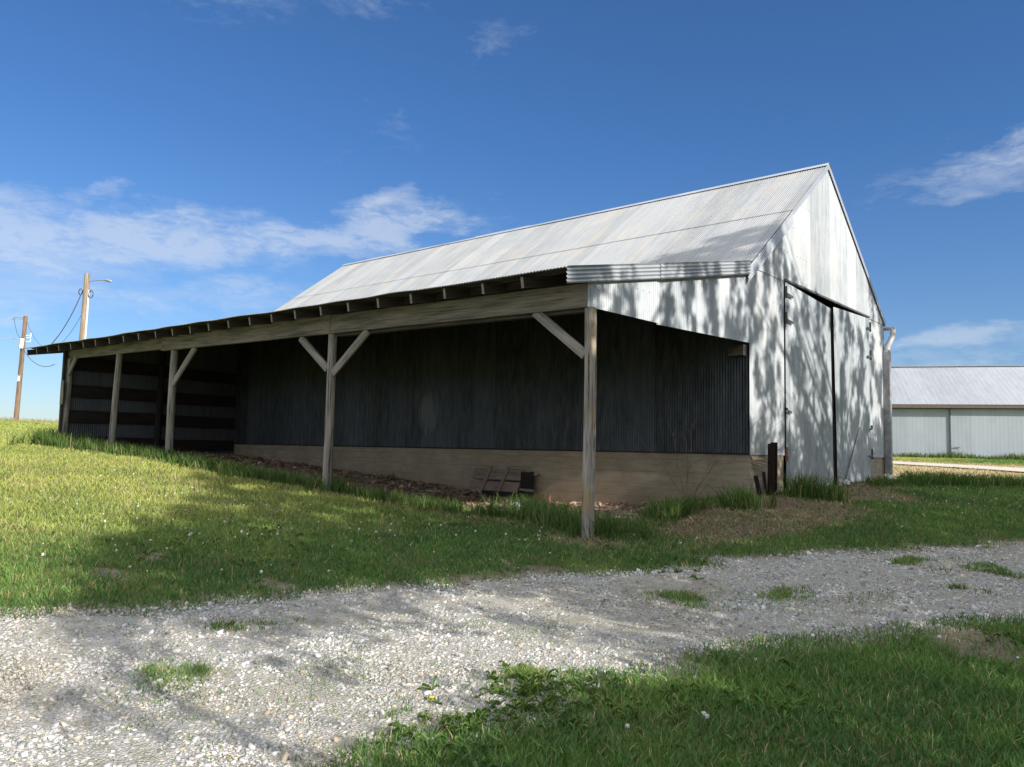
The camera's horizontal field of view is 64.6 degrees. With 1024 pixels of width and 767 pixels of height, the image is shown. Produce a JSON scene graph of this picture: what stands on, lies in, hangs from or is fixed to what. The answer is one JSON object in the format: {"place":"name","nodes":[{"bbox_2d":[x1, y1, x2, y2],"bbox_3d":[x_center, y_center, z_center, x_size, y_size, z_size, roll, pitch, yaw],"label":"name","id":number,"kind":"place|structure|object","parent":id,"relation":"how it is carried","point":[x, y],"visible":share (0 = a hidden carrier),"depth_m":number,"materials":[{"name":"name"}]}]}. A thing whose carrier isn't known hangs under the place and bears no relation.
{"place":"outdoors","nodes":[
{"label":"outdoors","id":0,"kind":"place"},
{"bbox_2d":[0,540,1023,766],"bbox_3d":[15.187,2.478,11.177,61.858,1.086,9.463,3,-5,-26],"label":"gravel road","id":1,"kind":"structure","parent":0,"point":[138,750],"depth_m":6.02,"materials":[{"name":"grey gravel"}]},
{"bbox_2d":[0,416,1023,766],"bbox_3d":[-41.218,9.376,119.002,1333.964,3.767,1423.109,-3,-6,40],"label":"ground","id":2,"kind":"structure","parent":0,"point":[978,633],"depth_m":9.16,"materials":[{"name":"green plant"}]},
{"bbox_2d":[12,316,31,419],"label":"utility pole","id":3,"kind":"object","parent":2,"relation":"on","point":[22,341],"visible":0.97,"depth_m":49.89,"materials":[{"name":"brown wood"}]},
{"bbox_2d":[78,273,111,339],"bbox_3d":[-20.834,-1.245,39.764,1.935,8.430,0.772,-1,-5,25],"label":"utility pole","id":4,"kind":"object","parent":2,"relation":"on","point":[86,291],"visible":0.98,"depth_m":39.89,"materials":[{"name":"grey wood"}]},
{"bbox_2d":[51,292,81,343],"bbox_3d":[-20.108,-2.937,36.502,0.044,3.679,7.122,3,-5,-19],"label":"service cable","id":5,"kind":"object","parent":4,"relation":"attached to","point":[68,319],"visible":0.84,"depth_m":37.23,"materials":[{"name":"black rubber"}]},
{"bbox_2d":[134,447,699,516],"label":"leaf litter","id":6,"kind":"object","parent":2,"relation":"on","point":[459,491],"visible":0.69,"depth_m":20.54,"materials":[{"name":"plant"}]},
{"bbox_2d":[24,163,900,538],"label":"barn","id":7,"kind":"structure","parent":2,"relation":"on","point":[562,355],"depth_m":19.65,"materials":[{"name":"metal"}]},
{"bbox_2d":[785,282,833,489],"bbox_3d":[6.784,0.149,18.442,0.063,4.539,2.811,-3,-6,40],"label":"barn door","id":8,"kind":"structure","parent":7,"relation":"in","point":[809,425],"depth_m":18.36,"materials":[{"name":"metal"}]},
{"bbox_2d":[830,307,872,483],"bbox_3d":[8.723,0.327,20.751,0.105,4.433,2.989,-3,-6,40],"label":"barn door","id":9,"kind":"structure","parent":7,"relation":"in","point":[851,330],"depth_m":20.62,"materials":[{"name":"metal"}]},
{"bbox_2d":[468,466,538,498],"bbox_3d":[-0.152,2.373,19.613,2.322,0.733,0.517,-3,-6,40],"label":"wooden pallet","id":10,"kind":"object","parent":2,"relation":"on","point":[501,488],"visible":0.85,"depth_m":19.63,"materials":[{"name":"wood"}]},
{"bbox_2d":[23,508,1023,766],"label":"broadleaf weeds","id":11,"kind":"object","parent":2,"relation":"on","point":[517,690],"visible":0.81,"depth_m":4.91,"materials":[{"name":"green plant"}]},
{"bbox_2d":[535,495,550,501],"bbox_3d":[0.708,2.644,18.625,0.374,0.187,0.090,-1,-5,24],"label":"brick","id":12,"kind":"object","parent":2,"relation":"on","point":[542,496],"visible":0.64,"depth_m":18.58,"materials":[{"name":"red brick"}]},
{"bbox_2d":[263,479,922,549],"bbox_3d":[3.152,2.279,15.386,16.152,0.740,8.798,2,-5,-14],"label":"dead straw","id":13,"kind":"object","parent":2,"relation":"on","point":[852,511],"visible":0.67,"depth_m":13.82,"materials":[{"name":"beige plant"}]},
{"bbox_2d":[620,414,789,496],"bbox_3d":[3.811,1.521,16.442,3.406,1.833,1.517,1,-5,5],"label":"dead weed","id":14,"kind":"object","parent":2,"relation":"on","point":[700,458],"visible":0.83,"depth_m":16.31,"materials":[{"name":"brown plant"}]},
{"bbox_2d":[753,472,767,496],"bbox_3d":[4.930,2.043,16.018,0.372,0.604,0.121,5,-6,-39],"label":"broken board","id":15,"kind":"object","parent":2,"relation":"on","point":[757,483],"visible":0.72,"depth_m":15.95,"materials":[{"name":"brown wood"}]},
{"bbox_2d":[767,442,777,495],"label":"rusty beam","id":16,"kind":"structure","parent":2,"relation":"on","point":[772,466],"depth_m":16.26,"materials":[{"name":"metal"}]},
{"bbox_2d":[817,466,844,491],"bbox_3d":[7.050,2.141,18.465,0.665,0.708,0.916,4,-5,-29],"label":"dead weed","id":17,"kind":"object","parent":2,"relation":"on","point":[829,475],"visible":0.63,"depth_m":18.21,"materials":[{"name":"brown plant"}]},
{"bbox_2d":[846,427,860,479],"bbox_3d":[8.566,1.828,20.365,0.068,1.505,1.476,-2,-6,37],"label":"steel pipe","id":18,"kind":"object","parent":2,"relation":"on","point":[852,456],"visible":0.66,"depth_m":20.38,"materials":[{"name":"grey metal"}]},
{"bbox_2d":[891,365,1023,457],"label":"metal shed","id":19,"kind":"structure","parent":2,"relation":"on","point":[977,410],"depth_m":50.62,"materials":[{"name":"metal"}]},
{"bbox_2d":[950,409,1023,457],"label":"sliding door","id":20,"kind":"structure","parent":19,"relation":"in","point":[985,432],"depth_m":49.52,"materials":[{"name":"white metal"}]},
{"bbox_2d":[893,450,1023,459],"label":"grass","id":21,"kind":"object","parent":2,"relation":"on","point":[972,456],"visible":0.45,"depth_m":49.12,"materials":[{"name":"green plant"}]},
{"bbox_2d":[0,0,1023,421],"label":"sky","id":22,"kind":"structure","parent":0,"point":[205,160],"materials":[{"name":"blue"}]},
{"bbox_2d":[5,426,1023,540],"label":"tall grass","id":23,"kind":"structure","parent":0,"point":[544,512],"depth_m":15.81,"materials":[{"name":"green plant"}]},
{"bbox_2d":[893,461,1023,471],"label":"gravel path","id":24,"kind":"structure","parent":0,"point":[971,466],"depth_m":34.56,"materials":[{"name":"grey gravel"}]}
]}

